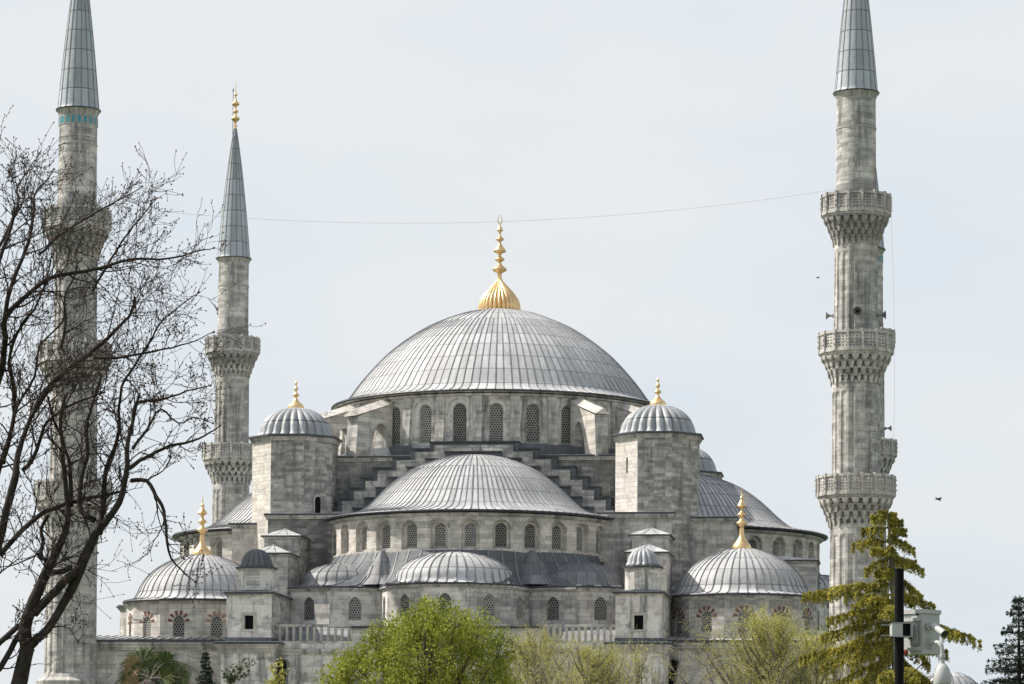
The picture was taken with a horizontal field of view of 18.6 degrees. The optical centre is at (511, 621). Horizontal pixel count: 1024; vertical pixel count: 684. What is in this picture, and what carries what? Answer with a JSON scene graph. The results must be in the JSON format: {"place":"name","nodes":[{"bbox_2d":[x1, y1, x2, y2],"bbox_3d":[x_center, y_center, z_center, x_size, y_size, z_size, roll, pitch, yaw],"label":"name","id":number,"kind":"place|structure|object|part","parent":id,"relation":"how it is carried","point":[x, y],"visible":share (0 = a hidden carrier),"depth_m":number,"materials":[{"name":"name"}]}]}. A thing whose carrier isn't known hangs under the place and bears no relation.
{"place":"outdoors","nodes":[
{"label":"outdoors","id":0,"kind":"place"},
{"bbox_2d":[313,594,526,683],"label":"green tree","id":1,"kind":"object","parent":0,"point":[389,647],"visible":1,"depth_m":111.11,"materials":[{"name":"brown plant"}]},
{"bbox_2d":[96,214,829,683],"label":"mosque","id":2,"kind":"structure","parent":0,"point":[506,458],"depth_m":224.34,"materials":[{"name":"stone"}]},
{"bbox_2d":[132,615,144,622],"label":"floodlight","id":3,"kind":"object","parent":2,"relation":"attached to","point":[137,617],"visible":1,"depth_m":220.65,"materials":[{"name":"white metal"}]},
{"bbox_2d":[698,632,710,638],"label":"floodlight","id":4,"kind":"object","parent":2,"relation":"attached to","point":[703,633],"visible":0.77,"depth_m":214.99,"materials":[{"name":"grey metal"}]},
{"bbox_2d":[0,0,1023,683],"label":"sky","id":5,"kind":"structure","parent":0,"point":[408,123],"materials":[{"name":"white"}]},
{"bbox_2d":[927,672,976,683],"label":"domed building","id":6,"kind":"structure","parent":0,"point":[958,678],"depth_m":188.98,"materials":[{"name":"white metal"}]},
{"label":"ground","id":7,"kind":"structure","parent":0,"visible":0},
{"bbox_2d":[33,0,112,683],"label":"minaret","id":8,"kind":"object","parent":7,"relation":"on","point":[78,110],"visible":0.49,"depth_m":218.61,"materials":[{"name":"stone"}]},
{"bbox_2d":[103,189,835,222],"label":"cable","id":9,"kind":"object","parent":8,"relation":"attached to","point":[501,221],"visible":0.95,"depth_m":216.42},
{"bbox_2d":[0,105,265,683],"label":"bare tree","id":10,"kind":"object","parent":7,"relation":"on","point":[32,609],"visible":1,"depth_m":40.01,"materials":[{"name":"brown plant"}]},
{"bbox_2d":[116,645,191,683],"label":"fan palm","id":11,"kind":"object","parent":7,"relation":"on","point":[155,666],"visible":1,"depth_m":149.98,"materials":[{"name":"green plant"}]},
{"bbox_2d":[195,651,215,683],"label":"fir tree","id":12,"kind":"object","parent":7,"relation":"on","point":[204,666],"visible":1,"depth_m":140.04,"materials":[{"name":"green plant"}]},
{"bbox_2d":[201,87,260,523],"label":"minaret","id":13,"kind":"object","parent":7,"relation":"on","point":[227,459],"visible":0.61,"depth_m":275.69,"materials":[{"name":"stone"}]},
{"bbox_2d":[221,657,256,683],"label":"shrub","id":14,"kind":"object","parent":7,"relation":"on","point":[231,678],"visible":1,"depth_m":130.05,"materials":[{"name":"green plant"}]},
{"bbox_2d":[264,657,288,683],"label":"shrub","id":15,"kind":"object","parent":7,"relation":"on","point":[277,678],"visible":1,"depth_m":130.04,"materials":[{"name":"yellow plant"}]},
{"bbox_2d":[482,611,625,683],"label":"budding tree","id":16,"kind":"object","parent":7,"relation":"on","point":[532,677],"visible":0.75,"depth_m":130.08,"materials":[{"name":"green plant"}]},
{"bbox_2d":[510,625,656,683],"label":"budding tree","id":17,"kind":"object","parent":7,"relation":"on","point":[591,659],"visible":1,"depth_m":117.64,"materials":[{"name":"green plant"}]},
{"bbox_2d":[576,635,672,683],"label":"budding tree","id":18,"kind":"object","parent":7,"relation":"on","point":[639,668],"visible":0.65,"depth_m":122.25,"materials":[{"name":"green plant"}]},
{"bbox_2d":[642,602,852,683],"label":"budding tree","id":19,"kind":"object","parent":7,"relation":"on","point":[774,652],"visible":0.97,"depth_m":124.71,"materials":[{"name":"green plant"}]},
{"bbox_2d":[731,606,873,683],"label":"budding tree","id":20,"kind":"object","parent":7,"relation":"on","point":[831,680],"visible":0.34,"depth_m":127.84,"materials":[{"name":"green plant"}]},
{"bbox_2d":[815,0,896,683],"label":"minaret","id":21,"kind":"object","parent":7,"relation":"on","point":[855,489],"visible":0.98,"depth_m":211.94,"materials":[{"name":"stone"}]},
{"bbox_2d":[853,306,861,314],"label":"loudspeaker","id":22,"kind":"object","parent":21,"relation":"attached to","point":[857,310],"visible":1,"depth_m":211.33,"materials":[{"name":"grey metal"}]},
{"bbox_2d":[876,311,885,318],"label":"loudspeaker","id":23,"kind":"object","parent":21,"relation":"attached to","point":[883,314],"visible":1,"depth_m":212.72,"materials":[{"name":"grey metal"}]},
{"bbox_2d":[891,222,894,399],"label":"cable","id":24,"kind":"object","parent":21,"relation":"attached to","point":[894,345],"visible":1,"depth_m":213.62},
{"bbox_2d":[876,170,898,669],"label":"minaret","id":25,"kind":"object","parent":7,"relation":"on","point":[888,451],"visible":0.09,"depth_m":268.83,"materials":[{"name":"stone"}]},
{"bbox_2d":[798,509,982,683],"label":"cedar tree","id":26,"kind":"object","parent":7,"relation":"on","point":[880,607],"visible":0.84,"depth_m":92.13,"materials":[{"name":"green plant"}]},
{"bbox_2d":[894,568,903,683],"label":"camera pole","id":27,"kind":"object","parent":7,"relation":"on","point":[899,617],"visible":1,"depth_m":38.01,"materials":[{"name":"black metal"}]},
{"bbox_2d":[881,609,940,683],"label":"surveillance cabinet","id":28,"kind":"object","parent":27,"relation":"attached to","point":[913,632],"visible":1,"depth_m":38.05,"materials":[{"name":"metal"}]},
{"bbox_3d":[4.868,0.143,38.119,0.035,0.509,0.303,3,-4,-36],"label":"door","id":29,"kind":"part","parent":28,"relation":"part of","materials":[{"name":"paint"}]},
{"bbox_2d":[926,622,947,636],"bbox_3d":[5.148,0.103,37.933,0.117,0.190,0.364,2,-4,-33],"label":"bullet camera","id":30,"kind":"object","parent":28,"relation":"attached to","point":[939,630],"visible":1,"depth_m":37.88,"materials":[{"name":"paint"}]},
{"bbox_2d":[927,639,951,683],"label":"dome camera","id":31,"kind":"object","parent":28,"relation":"attached to","point":[942,674],"visible":1,"depth_m":37.75,"materials":[{"name":"paint"}]},
{"bbox_2d":[971,596,1023,683],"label":"fir tree","id":32,"kind":"object","parent":7,"relation":"on","point":[1018,664],"visible":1,"depth_m":96.00,"materials":[{"name":"green plant"}]}
]}

